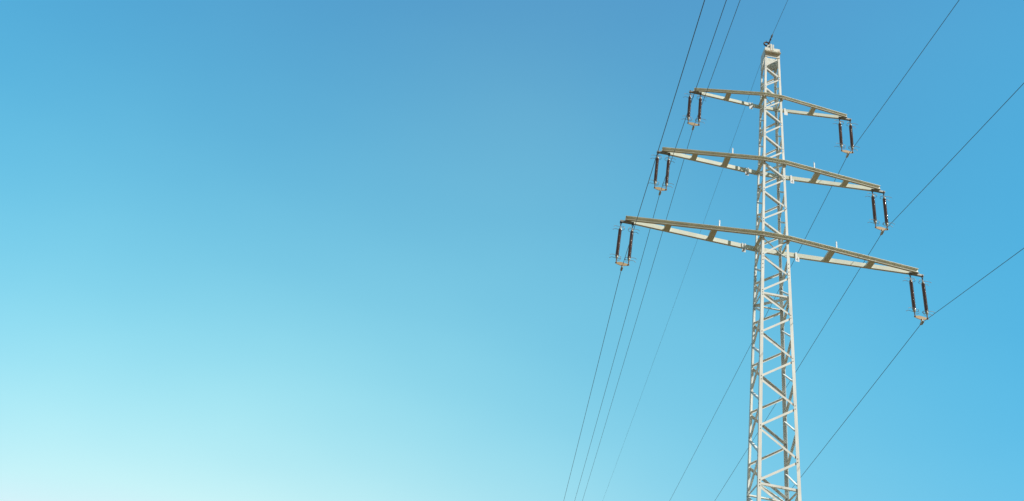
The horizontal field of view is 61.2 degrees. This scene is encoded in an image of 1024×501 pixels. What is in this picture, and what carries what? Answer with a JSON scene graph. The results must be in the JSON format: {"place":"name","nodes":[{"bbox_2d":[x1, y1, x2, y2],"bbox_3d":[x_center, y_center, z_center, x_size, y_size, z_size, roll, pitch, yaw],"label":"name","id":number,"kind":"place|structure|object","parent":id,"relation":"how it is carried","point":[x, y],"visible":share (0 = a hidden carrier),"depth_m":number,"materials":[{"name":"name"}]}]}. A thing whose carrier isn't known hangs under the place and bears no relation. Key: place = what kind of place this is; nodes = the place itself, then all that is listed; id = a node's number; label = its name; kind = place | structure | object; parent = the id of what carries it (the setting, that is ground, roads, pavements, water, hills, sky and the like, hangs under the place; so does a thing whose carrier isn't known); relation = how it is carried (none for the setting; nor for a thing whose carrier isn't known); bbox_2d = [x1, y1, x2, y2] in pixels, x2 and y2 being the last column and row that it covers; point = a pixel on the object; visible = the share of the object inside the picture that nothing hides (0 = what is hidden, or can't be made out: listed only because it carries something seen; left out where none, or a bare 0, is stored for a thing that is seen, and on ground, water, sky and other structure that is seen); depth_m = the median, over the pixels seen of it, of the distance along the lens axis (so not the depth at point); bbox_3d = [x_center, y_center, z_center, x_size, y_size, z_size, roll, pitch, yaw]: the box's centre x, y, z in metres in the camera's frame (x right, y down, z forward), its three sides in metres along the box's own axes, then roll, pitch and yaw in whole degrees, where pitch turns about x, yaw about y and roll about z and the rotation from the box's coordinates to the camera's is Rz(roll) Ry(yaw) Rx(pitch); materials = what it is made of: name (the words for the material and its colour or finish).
{"place":"outdoors","nodes":[
{"label":"outdoors","id":0,"kind":"place"},
{"bbox_2d":[0,0,1023,500],"label":"sky","id":1,"kind":"structure","parent":0,"point":[251,250],"materials":[{"name":"blue"}]},
{"bbox_3d":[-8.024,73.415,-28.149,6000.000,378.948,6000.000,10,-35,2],"label":"ground","id":2,"kind":"structure","parent":0,"visible":0},
{"bbox_2d":[620,44,923,500],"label":"transmission tower","id":3,"kind":"structure","parent":2,"relation":"on","point":[769,65],"depth_m":24.85,"materials":[{"name":"grey metal"}]},
{"bbox_2d":[609,221,639,270],"bbox_3d":[3.176,-0.131,24.501,0.760,1.683,0.200,10,-35,2],"label":"insulator string","id":4,"kind":"object","parent":3,"relation":"hanging from","point":[616,254],"visible":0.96,"depth_m":24.43,"materials":[{"name":"brown ceramic"}]},
{"bbox_2d":[564,0,704,498],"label":"power line","id":5,"kind":"object","parent":4,"relation":"hanging from","point":[638,213],"visible":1,"depth_m":19.73,"materials":[{"name":"metal"}]},
{"bbox_2d":[648,151,675,195],"bbox_3d":[4.526,-2.339,26.176,0.760,1.683,0.200,10,-35,2],"label":"insulator string","id":6,"kind":"object","parent":3,"relation":"hanging from","point":[656,174],"visible":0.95,"depth_m":26.09,"materials":[{"name":"brown ceramic"}]},
{"bbox_2d":[575,0,726,497],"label":"power line","id":7,"kind":"object","parent":6,"relation":"hanging from","point":[656,206],"visible":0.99,"depth_m":25.09,"materials":[{"name":"metal"}]},
{"bbox_2d":[603,0,787,498],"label":"earth wire","id":8,"kind":"object","parent":3,"relation":"attached to","point":[716,186],"visible":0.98,"depth_m":33.57,"materials":[{"name":"metal"}]},
{"bbox_2d":[685,90,706,129],"bbox_3d":[5.858,-4.511,27.823,0.760,1.683,0.200,10,-35,2],"label":"insulator string","id":9,"kind":"object","parent":3,"relation":"hanging from","point":[699,114],"visible":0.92,"depth_m":27.73,"materials":[{"name":"brown ceramic"}]},
{"bbox_2d":[582,1,739,500],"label":"power line","id":10,"kind":"object","parent":9,"relation":"hanging from","point":[667,214],"visible":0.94,"depth_m":30.25,"materials":[{"name":"metal"}]},
{"bbox_2d":[835,117,859,157],"bbox_3d":[10.656,-3.614,27.634,0.760,1.683,0.200,10,-35,2],"label":"insulator string","id":11,"kind":"object","parent":3,"relation":"hanging from","point":[841,138],"visible":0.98,"depth_m":27.56,"materials":[{"name":"brown ceramic"}]},
{"bbox_2d":[670,0,958,499],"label":"power line","id":12,"kind":"object","parent":11,"relation":"hanging from","point":[824,200],"visible":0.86,"depth_m":27.60,"materials":[{"name":"metal"}]},
{"bbox_2d":[866,189,893,234],"bbox_3d":[11.015,-1.153,25.938,0.760,1.683,0.200,10,-35,2],"label":"insulator string","id":13,"kind":"object","parent":3,"relation":"hanging from","point":[875,220],"visible":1,"depth_m":25.87,"materials":[{"name":"brown ceramic"}]},
{"bbox_2d":[715,83,1023,499],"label":"power line","id":14,"kind":"object","parent":13,"relation":"attached to","point":[877,240],"visible":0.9,"depth_m":24.63,"materials":[{"name":"metal"}]},
{"bbox_2d":[904,272,934,324],"bbox_3d":[11.375,1.348,24.215,0.760,1.683,0.200,10,-35,2],"label":"insulator string","id":15,"kind":"object","parent":3,"relation":"hanging from","point":[921,318],"visible":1,"depth_m":24.16,"materials":[{"name":"brown ceramic"}]},
{"bbox_2d":[789,248,1023,491],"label":"power line","id":16,"kind":"object","parent":15,"relation":"attached to","point":[902,347],"visible":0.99,"depth_m":24.70,"materials":[{"name":"metal"}]}
]}

